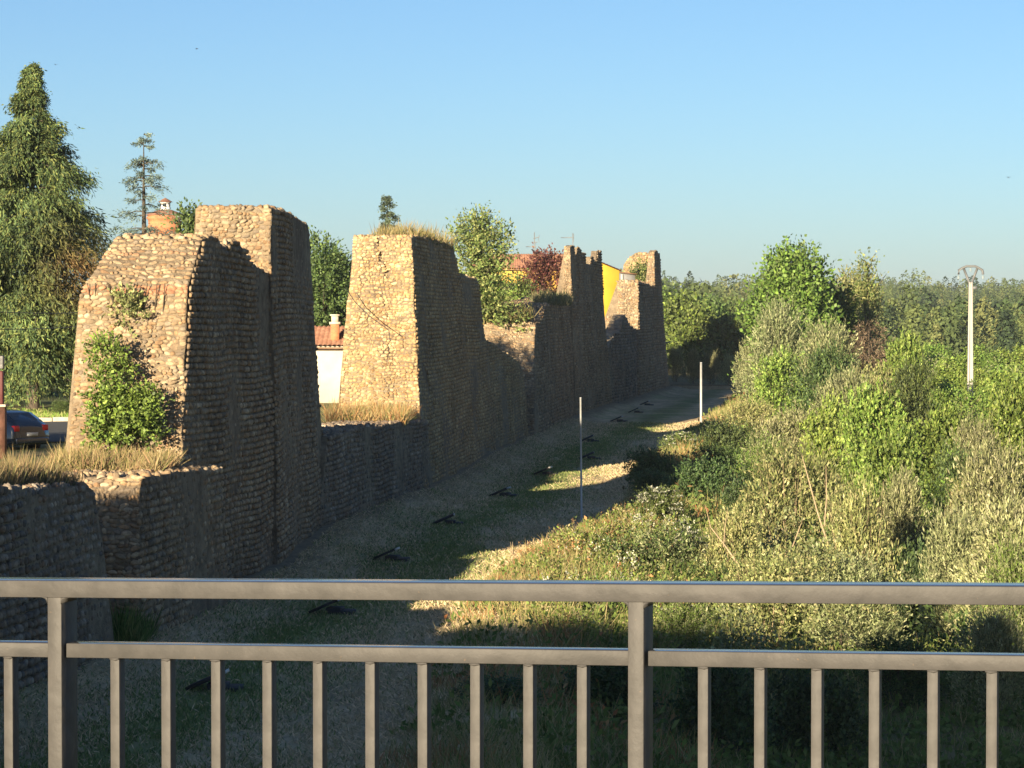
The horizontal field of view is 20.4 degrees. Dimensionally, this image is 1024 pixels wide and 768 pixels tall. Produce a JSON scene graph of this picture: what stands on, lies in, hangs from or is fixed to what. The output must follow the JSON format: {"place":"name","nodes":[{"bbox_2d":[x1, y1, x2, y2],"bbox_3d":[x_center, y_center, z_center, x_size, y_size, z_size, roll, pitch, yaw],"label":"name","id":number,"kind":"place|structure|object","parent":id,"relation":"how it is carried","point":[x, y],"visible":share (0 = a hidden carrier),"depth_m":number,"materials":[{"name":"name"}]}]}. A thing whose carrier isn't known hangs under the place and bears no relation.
{"place":"outdoors","nodes":[
{"label":"outdoors","id":0,"kind":"place"},
{"bbox_2d":[44,421,67,441],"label":"street","id":1,"kind":"structure","parent":0,"point":[57,431],"depth_m":110.56,"materials":[{"name":"asphalt"}]},
{"bbox_2d":[0,342,669,465],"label":"village ground","id":2,"kind":"structure","parent":0,"point":[46,403],"depth_m":99.75,"materials":[{"name":"green plant"}]},
{"bbox_2d":[0,356,7,458],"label":"gate pillar","id":3,"kind":"structure","parent":2,"relation":"on","point":[3,426],"depth_m":89.88,"materials":[{"name":"brick"}]},
{"bbox_2d":[7,409,48,447],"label":"parked car","id":4,"kind":"object","parent":2,"relation":"on","point":[28,429],"visible":0.85,"depth_m":96.07,"materials":[{"name":"blue paint"}]},
{"bbox_2d":[0,61,122,410],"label":"weeping cypress","id":5,"kind":"object","parent":2,"relation":"on","point":[48,240],"visible":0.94,"depth_m":132.01,"materials":[{"name":"green plant"}]},
{"bbox_2d":[108,132,192,235],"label":"young cedar","id":6,"kind":"object","parent":2,"relation":"on","point":[150,181],"visible":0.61,"depth_m":159.70,"materials":[{"name":"green plant"}]},
{"bbox_2d":[146,198,182,234],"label":"brick turret","id":7,"kind":"object","parent":2,"relation":"on","point":[154,219],"visible":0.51,"depth_m":218.60,"materials":[{"name":"brick"}]},
{"bbox_2d":[160,196,202,233],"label":"village tree","id":8,"kind":"object","parent":2,"relation":"on","point":[188,220],"visible":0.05,"depth_m":117.51,"materials":[{"name":"green plant"}]},
{"bbox_2d":[308,225,350,326],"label":"village tree","id":9,"kind":"object","parent":2,"relation":"on","point":[330,279],"visible":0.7,"depth_m":149.39,"materials":[{"name":"green plant"}]},
{"bbox_2d":[314,314,344,402],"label":"village house","id":10,"kind":"structure","parent":2,"relation":"on","point":[329,344],"depth_m":142.05,"materials":[{"name":"beige paint"}]},
{"bbox_2d":[377,195,400,230],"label":"spruce tree","id":11,"kind":"object","parent":2,"relation":"on","point":[390,216],"visible":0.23,"depth_m":174.68,"materials":[{"name":"green plant"}]},
{"bbox_2d":[442,200,531,332],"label":"walnut tree","id":12,"kind":"object","parent":2,"relation":"on","point":[483,251],"visible":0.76,"depth_m":177.22,"materials":[{"name":"green plant"}]},
{"bbox_2d":[472,254,562,324],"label":"village house","id":13,"kind":"structure","parent":2,"relation":"on","point":[516,262],"depth_m":276.18,"materials":[{"name":"paint"}]},
{"bbox_2d":[506,271,541,297],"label":"garden bush","id":14,"kind":"object","parent":2,"relation":"on","point":[522,287],"visible":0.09,"depth_m":211.45,"materials":[{"name":"green plant"}]},
{"bbox_2d":[514,242,563,295],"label":"plum tree","id":15,"kind":"object","parent":2,"relation":"on","point":[543,265],"visible":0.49,"depth_m":225.10,"materials":[{"name":"red plant"}]},
{"bbox_2d":[602,262,636,315],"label":"village house","id":16,"kind":"structure","parent":2,"relation":"on","point":[612,275],"depth_m":276.33,"materials":[{"name":"yellow paint"}]},
{"bbox_2d":[0,577,1023,767],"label":"bridge railing","id":17,"kind":"object","parent":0,"point":[62,649],"visible":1,"depth_m":6.05,"materials":[{"name":"metal"}]},
{"bbox_2d":[0,305,1023,767],"bbox_3d":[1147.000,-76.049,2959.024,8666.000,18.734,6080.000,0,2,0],"label":"ground","id":18,"kind":"structure","parent":0,"point":[676,401],"depth_m":74.58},
{"bbox_2d":[0,481,113,699],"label":"wall","id":19,"kind":"structure","parent":18,"relation":"on","point":[49,530],"depth_m":59.85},
{"bbox_2d":[0,445,83,485],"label":"wall grass","id":20,"kind":"structure","parent":19,"relation":"on","point":[21,472],"depth_m":61.33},
{"bbox_2d":[109,598,164,641],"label":"grass tuft","id":21,"kind":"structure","parent":18,"relation":"on","point":[131,628],"depth_m":65.60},
{"bbox_2d":[62,465,228,632],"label":"wall plinth","id":22,"kind":"structure","parent":18,"relation":"on","point":[168,523],"depth_m":68.90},
{"bbox_2d":[39,435,188,471],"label":"wall grass","id":23,"kind":"structure","parent":22,"relation":"on","point":[95,458],"depth_m":71.01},
{"bbox_2d":[65,233,285,577],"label":"wall stub","id":24,"kind":"object","parent":18,"relation":"on","point":[199,348],"depth_m":77.11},
{"bbox_2d":[74,326,175,456],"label":"wall ivy","id":25,"kind":"object","parent":24,"relation":"attached to","point":[120,406],"depth_m":73.34,"materials":[{"name":"green plant"}]},
{"bbox_2d":[87,281,164,340],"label":"wall ivy","id":26,"kind":"object","parent":24,"relation":"attached to","point":[132,304],"depth_m":74.87,"materials":[{"name":"green plant"}]},
{"bbox_2d":[194,204,323,563],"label":"wall tower","id":27,"kind":"structure","parent":18,"relation":"on","point":[274,241],"depth_m":89.89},
{"bbox_2d":[0,417,709,767],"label":"grass path","id":28,"kind":"structure","parent":18,"relation":"on","point":[373,635],"depth_m":72.30,"materials":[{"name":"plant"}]},
{"bbox_2d":[318,419,429,527],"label":"curtain wall","id":29,"kind":"structure","parent":18,"relation":"on","point":[365,464],"depth_m":108.91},
{"bbox_2d":[321,394,419,426],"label":"wall grass","id":30,"kind":"structure","parent":29,"relation":"on","point":[400,412],"depth_m":116.83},
{"bbox_2d":[339,234,528,487],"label":"wall stub","id":31,"kind":"object","parent":18,"relation":"on","point":[447,367],"depth_m":127.10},
{"bbox_2d":[368,218,459,250],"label":"wall grass","id":32,"kind":"structure","parent":31,"relation":"on","point":[398,229],"depth_m":128.56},
{"bbox_2d":[441,670,550,707],"bbox_3d":[-0.289,5.990,55.199,2.110,0.849,2.266,1,2,44],"label":"bramble bush","id":33,"kind":"object","parent":18,"relation":"on","point":[507,685],"visible":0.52,"depth_m":55.00,"materials":[{"name":"green plant"}]},
{"bbox_2d":[483,296,574,434],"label":"wall stub","id":34,"kind":"object","parent":18,"relation":"on","point":[541,352],"depth_m":182.91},
{"bbox_2d":[482,299,541,323],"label":"wall grass","id":35,"kind":"structure","parent":34,"relation":"on","point":[530,314],"depth_m":178.46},
{"bbox_2d":[527,284,573,305],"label":"wall grass","id":36,"kind":"structure","parent":34,"relation":"on","point":[560,299],"depth_m":189.33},
{"bbox_2d":[461,515,674,625],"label":"bank weeds","id":37,"kind":"object","parent":18,"relation":"on","point":[522,571],"visible":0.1,"depth_m":83.92,"materials":[{"name":"green plant"}]},
{"bbox_2d":[557,245,611,414],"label":"wall tower","id":38,"kind":"structure","parent":18,"relation":"on","point":[581,277],"depth_m":215.57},
{"bbox_2d":[506,501,677,566],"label":"rusty docks","id":39,"kind":"object","parent":18,"relation":"on","point":[528,549],"visible":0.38,"depth_m":86.80,"materials":[{"name":"green plant"}]},
{"bbox_2d":[542,637,663,722],"bbox_3d":[1.746,6.075,57.359,2.724,2.065,2.766,0,2,12],"label":"bramble bush","id":40,"kind":"object","parent":18,"relation":"on","point":[616,677],"visible":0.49,"depth_m":56.69,"materials":[{"name":"green plant"}]},
{"bbox_2d":[504,499,722,666],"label":"green herbs","id":41,"kind":"object","parent":18,"relation":"on","point":[594,536],"visible":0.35,"depth_m":81.08,"materials":[{"name":"green plant"}]},
{"bbox_2d":[527,508,700,613],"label":"pale umbels","id":42,"kind":"object","parent":18,"relation":"on","point":[617,559],"visible":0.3,"depth_m":84.25,"materials":[{"name":"beige plant"}]},
{"bbox_2d":[606,314,638,402],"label":"curtain wall","id":43,"kind":"structure","parent":18,"relation":"on","point":[621,334],"depth_m":243.71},
{"bbox_2d":[605,279,658,394],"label":"wall stub","id":44,"kind":"object","parent":18,"relation":"on","point":[634,302],"depth_m":258.02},
{"bbox_2d":[616,438,690,489],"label":"bramble bush","id":45,"kind":"object","parent":18,"relation":"on","point":[653,460],"visible":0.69,"depth_m":121.80,"materials":[{"name":"green plant"}]},
{"bbox_2d":[628,465,681,493],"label":"bramble bush","id":46,"kind":"object","parent":18,"relation":"on","point":[650,478],"visible":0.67,"depth_m":115.87,"materials":[{"name":"green plant"}]},
{"bbox_2d":[646,250,669,388],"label":"wall pinnacle","id":47,"kind":"object","parent":18,"relation":"on","point":[653,276],"depth_m":275.27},
{"bbox_2d":[629,483,693,522],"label":"elder bush","id":48,"kind":"object","parent":18,"relation":"on","point":[648,500],"visible":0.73,"depth_m":99.88,"materials":[{"name":"green plant"}]},
{"bbox_2d":[667,344,686,381],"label":"willow bush","id":49,"kind":"object","parent":18,"relation":"on","point":[675,360],"visible":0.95,"depth_m":299.86,"materials":[{"name":"green plant"}]},
{"bbox_2d":[656,430,702,453],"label":"elder bush","id":50,"kind":"object","parent":18,"relation":"on","point":[680,436],"visible":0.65,"depth_m":149.85,"materials":[{"name":"green plant"}]},
{"bbox_2d":[663,282,708,376],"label":"woodland tree","id":51,"kind":"object","parent":18,"relation":"on","point":[677,301],"visible":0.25,"depth_m":328.92,"materials":[{"name":"green plant"}]},
{"bbox_2d":[668,521,713,575],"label":"elder bush","id":52,"kind":"object","parent":18,"relation":"on","point":[691,531],"visible":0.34,"depth_m":88.04,"materials":[{"name":"green plant"}]},
{"bbox_2d":[653,602,730,670],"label":"leafy shrub","id":53,"kind":"object","parent":18,"relation":"on","point":[682,612],"visible":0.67,"depth_m":67.90,"materials":[{"name":"green plant"}]},
{"bbox_2d":[361,388,1023,767],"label":"undergrowth","id":54,"kind":"object","parent":18,"relation":"on","point":[553,718],"visible":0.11,"depth_m":59.22,"materials":[{"name":"green plant"}]},
{"bbox_2d":[683,347,701,383],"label":"willow bush","id":55,"kind":"object","parent":18,"relation":"on","point":[693,365],"visible":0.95,"depth_m":295.73,"materials":[{"name":"green plant"}]},
{"bbox_2d":[666,300,723,378],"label":"woodland tree","id":56,"kind":"object","parent":18,"relation":"on","point":[690,336],"visible":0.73,"depth_m":321.07,"materials":[{"name":"green plant"}]},
{"bbox_2d":[663,445,749,515],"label":"bramble bush","id":57,"kind":"object","parent":18,"relation":"on","point":[703,477],"visible":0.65,"depth_m":111.67,"materials":[{"name":"green plant"}]},
{"bbox_2d":[701,349,722,384],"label":"willow bush","id":58,"kind":"object","parent":18,"relation":"on","point":[710,365],"visible":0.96,"depth_m":297.61,"materials":[{"name":"green plant"}]},
{"bbox_2d":[676,441,749,484],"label":"dark shrub","id":59,"kind":"object","parent":18,"relation":"on","point":[719,451],"visible":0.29,"depth_m":127.83,"materials":[{"name":"green plant"}]},
{"bbox_2d":[696,286,740,374],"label":"woodland tree","id":60,"kind":"object","parent":18,"relation":"on","point":[721,308],"visible":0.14,"depth_m":343.58,"materials":[{"name":"green plant"}]},
{"bbox_2d":[694,310,752,376],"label":"woodland tree","id":61,"kind":"object","parent":18,"relation":"on","point":[725,335],"visible":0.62,"depth_m":317.14,"materials":[{"name":"green plant"}]},
{"bbox_2d":[689,410,759,463],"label":"bramble bush","id":62,"kind":"object","parent":18,"relation":"on","point":[720,437],"visible":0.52,"depth_m":141.72,"materials":[{"name":"green plant"}]},
{"bbox_2d":[666,636,786,765],"bbox_3d":[4.356,6.350,56.245,2.677,2.797,2.718,-1,2,-36],"label":"bramble bush","id":63,"kind":"object","parent":18,"relation":"on","point":[729,702],"visible":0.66,"depth_m":55.81,"materials":[{"name":"green plant"}]},
{"bbox_2d":[685,499,768,603],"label":"twiggy bush","id":64,"kind":"object","parent":18,"relation":"on","point":[738,527],"visible":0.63,"depth_m":85.78,"materials":[{"name":"green plant"}]},
{"bbox_2d":[717,353,738,384],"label":"willow bush","id":65,"kind":"object","parent":18,"relation":"on","point":[726,369],"visible":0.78,"depth_m":287.81,"materials":[{"name":"green plant"}]},
{"bbox_2d":[707,464,771,539],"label":"bramble bush","id":66,"kind":"object","parent":18,"relation":"on","point":[734,493],"visible":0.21,"depth_m":103.90,"materials":[{"name":"green plant"}]},
{"bbox_2d":[730,338,760,402],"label":"willow bush","id":67,"kind":"object","parent":18,"relation":"on","point":[745,351],"visible":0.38,"depth_m":229.76,"materials":[{"name":"green plant"}]},
{"bbox_2d":[715,393,779,435],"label":"twiggy bush","id":68,"kind":"object","parent":18,"relation":"on","point":[744,412],"visible":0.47,"depth_m":159.72,"materials":[{"name":"green plant"}]},
{"bbox_2d":[695,542,828,649],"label":"twiggy bush","id":69,"kind":"object","parent":18,"relation":"on","point":[765,566],"visible":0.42,"depth_m":75.98,"materials":[{"name":"green plant"}]},
{"bbox_2d":[731,425,802,505],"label":"leafy shrub","id":70,"kind":"object","parent":18,"relation":"on","point":[754,456],"visible":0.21,"depth_m":117.85,"materials":[{"name":"green plant"}]},
{"bbox_2d":[736,291,810,417],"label":"willow bush","id":71,"kind":"object","parent":18,"relation":"on","point":[774,325],"visible":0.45,"depth_m":204.29,"materials":[{"name":"green plant"}]},
{"bbox_2d":[738,344,812,421],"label":"poplar sapling","id":72,"kind":"object","parent":18,"relation":"on","point":[775,374],"visible":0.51,"depth_m":179.61,"materials":[{"name":"green plant"}]},
{"bbox_2d":[714,436,848,576],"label":"twiggy bush","id":73,"kind":"object","parent":18,"relation":"on","point":[781,494],"visible":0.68,"depth_m":95.67,"materials":[{"name":"green plant"}]},
{"bbox_2d":[554,350,1023,693],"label":"thicket","id":74,"kind":"object","parent":18,"relation":"on","point":[721,641],"visible":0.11,"depth_m":81.30,"materials":[{"name":"green plant"}]},
{"bbox_2d":[739,400,840,493],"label":"willow bush","id":75,"kind":"object","parent":18,"relation":"on","point":[788,428],"visible":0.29,"depth_m":131.53,"materials":[{"name":"green plant"}]},
{"bbox_2d":[727,233,856,407],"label":"poplar tree","id":76,"kind":"object","parent":18,"relation":"on","point":[789,273],"visible":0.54,"depth_m":228.31,"materials":[{"name":"green plant"}]},
{"bbox_2d":[752,646,868,766],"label":"bramble bush","id":77,"kind":"object","parent":18,"relation":"on","point":[795,694],"visible":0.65,"depth_m":57.79,"materials":[{"name":"green plant"}]},
{"bbox_2d":[781,337,858,441],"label":"dark shrub","id":78,"kind":"object","parent":18,"relation":"on","point":[821,367],"visible":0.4,"depth_m":177.70,"materials":[{"name":"green plant"}]},
{"bbox_2d":[619,268,1023,364],"bbox_3d":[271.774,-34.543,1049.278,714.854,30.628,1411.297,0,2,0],"label":"wood","id":79,"kind":"object","parent":18,"relation":"on","point":[940,318],"visible":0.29,"depth_m":449.42,"materials":[{"name":"green plant"}]},
{"bbox_2d":[795,388,851,504],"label":"poplar sapling","id":80,"kind":"object","parent":18,"relation":"on","point":[826,437],"visible":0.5,"depth_m":125.85,"materials":[{"name":"green plant"}]},
{"bbox_2d":[791,313,864,408],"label":"willow bush","id":81,"kind":"object","parent":18,"relation":"on","point":[822,337],"visible":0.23,"depth_m":199.45,"materials":[{"name":"green plant"}]},
{"bbox_2d":[809,360,875,477],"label":"willow bush","id":82,"kind":"object","parent":18,"relation":"on","point":[840,381],"visible":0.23,"depth_m":149.64,"materials":[{"name":"green plant"}]},
{"bbox_2d":[824,275,874,375],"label":"poplar tree","id":83,"kind":"object","parent":18,"relation":"on","point":[841,296],"visible":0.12,"depth_m":237.13,"materials":[{"name":"green plant"}]},
{"bbox_2d":[833,264,871,363],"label":"thin tree","id":84,"kind":"object","parent":18,"relation":"on","point":[844,278],"visible":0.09,"depth_m":253.35,"materials":[{"name":"green plant"}]},
{"bbox_2d":[798,544,914,650],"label":"willow bush","id":85,"kind":"object","parent":18,"relation":"on","point":[845,572],"visible":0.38,"depth_m":74.79,"materials":[{"name":"green plant"}]},
{"bbox_2d":[815,465,912,619],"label":"twiggy bush","id":86,"kind":"object","parent":18,"relation":"on","point":[863,534],"visible":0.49,"depth_m":87.83,"materials":[{"name":"green plant"}]},
{"bbox_2d":[842,313,894,377],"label":"dead tree","id":87,"kind":"object","parent":18,"relation":"on","point":[868,349],"visible":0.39,"depth_m":221.84,"materials":[{"name":"brown plant"}]},
{"bbox_2d":[838,247,900,369],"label":"thin tree","id":88,"kind":"object","parent":18,"relation":"on","point":[868,305],"visible":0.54,"depth_m":249.44,"materials":[{"name":"green plant"}]},
{"bbox_2d":[846,358,901,459],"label":"twiggy bush","id":89,"kind":"object","parent":18,"relation":"on","point":[876,376],"visible":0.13,"depth_m":164.68,"materials":[{"name":"green plant"}]},
{"bbox_2d":[835,368,922,508],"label":"poplar sapling","id":90,"kind":"object","parent":18,"relation":"on","point":[869,412],"visible":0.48,"depth_m":119.68,"materials":[{"name":"green plant"}]},
{"bbox_2d":[853,415,929,545],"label":"poplar sapling","id":91,"kind":"object","parent":18,"relation":"on","point":[886,462],"visible":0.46,"depth_m":107.91,"materials":[{"name":"green plant"}]},
{"bbox_2d":[838,630,956,712],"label":"dark shrub","id":92,"kind":"object","parent":18,"relation":"on","point":[899,685],"visible":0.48,"depth_m":65.92,"materials":[{"name":"green plant"}]},
{"bbox_2d":[878,320,927,413],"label":"poplar sapling","id":93,"kind":"object","parent":18,"relation":"on","point":[909,346],"visible":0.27,"depth_m":194.64,"materials":[{"name":"green plant"}]},
{"bbox_2d":[870,456,937,611],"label":"willow bush","id":94,"kind":"object","parent":18,"relation":"on","point":[899,510],"visible":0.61,"depth_m":94.81,"materials":[{"name":"green plant"}]},
{"bbox_2d":[883,351,940,456],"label":"dark shrub","id":95,"kind":"object","parent":18,"relation":"on","point":[906,384],"visible":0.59,"depth_m":157.75,"materials":[{"name":"green plant"}]},
{"bbox_2d":[880,513,952,640],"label":"bramble bush","id":96,"kind":"object","parent":18,"relation":"on","point":[911,559],"visible":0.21,"depth_m":87.85,"materials":[{"name":"green plant"}]},
{"bbox_2d":[910,391,978,512],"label":"poplar sapling","id":97,"kind":"object","parent":18,"relation":"on","point":[942,423],"visible":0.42,"depth_m":121.63,"materials":[{"name":"green plant"}]},
{"bbox_2d":[932,359,966,388],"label":"young poplar","id":98,"kind":"object","parent":18,"relation":"on","point":[954,372],"visible":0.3,"depth_m":234.12,"materials":[{"name":"green plant"}]},
{"bbox_2d":[924,435,981,544],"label":"dark shrub","id":99,"kind":"object","parent":18,"relation":"on","point":[949,463],"visible":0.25,"depth_m":103.88,"materials":[{"name":"green plant"}]},
{"bbox_2d":[908,494,1002,647],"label":"willow bush","id":100,"kind":"object","parent":18,"relation":"on","point":[953,533],"visible":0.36,"depth_m":79.94,"materials":[{"name":"green plant"}]},
{"bbox_2d":[957,265,984,399],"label":"power pole","id":101,"kind":"object","parent":18,"relation":"on","point":[971,287],"visible":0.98,"depth_m":211.84,"materials":[{"name":"concrete"}]},
{"bbox_2d":[937,408,1006,501],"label":"willow bush","id":102,"kind":"object","parent":18,"relation":"on","point":[977,437],"visible":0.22,"depth_m":114.84,"materials":[{"name":"green plant"}]},
{"bbox_2d":[957,385,996,430],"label":"young poplar","id":103,"kind":"object","parent":18,"relation":"on","point":[975,397],"visible":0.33,"depth_m":178.08,"materials":[{"name":"green plant"}]},
{"bbox_2d":[935,431,1023,574],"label":"willow bush","id":104,"kind":"object","parent":18,"relation":"on","point":[992,482],"visible":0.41,"depth_m":91.63,"materials":[{"name":"green plant"}]},
{"bbox_2d":[941,483,1023,649],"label":"willow bush","id":105,"kind":"object","parent":18,"relation":"on","point":[989,534],"visible":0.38,"depth_m":76.77,"materials":[{"name":"green plant"}]},
{"bbox_2d":[945,605,1023,725],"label":"willow bush","id":106,"kind":"object","parent":18,"relation":"on","point":[994,636],"visible":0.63,"depth_m":63.91,"materials":[{"name":"green plant"}]},
{"bbox_2d":[973,518,1023,652],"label":"leafy shrub","id":107,"kind":"object","parent":18,"relation":"on","point":[1009,568],"visible":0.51,"depth_m":72.00,"materials":[{"name":"green plant"}]},
{"bbox_2d":[974,363,1023,497],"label":"poplar sapling","id":108,"kind":"object","parent":18,"relation":"on","point":[1016,419],"visible":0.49,"depth_m":127.68,"materials":[{"name":"green plant"}]},
{"bbox_2d":[0,0,1023,295],"label":"sky","id":109,"kind":"structure","parent":0,"point":[703,135],"materials":[{"name":"blue"}]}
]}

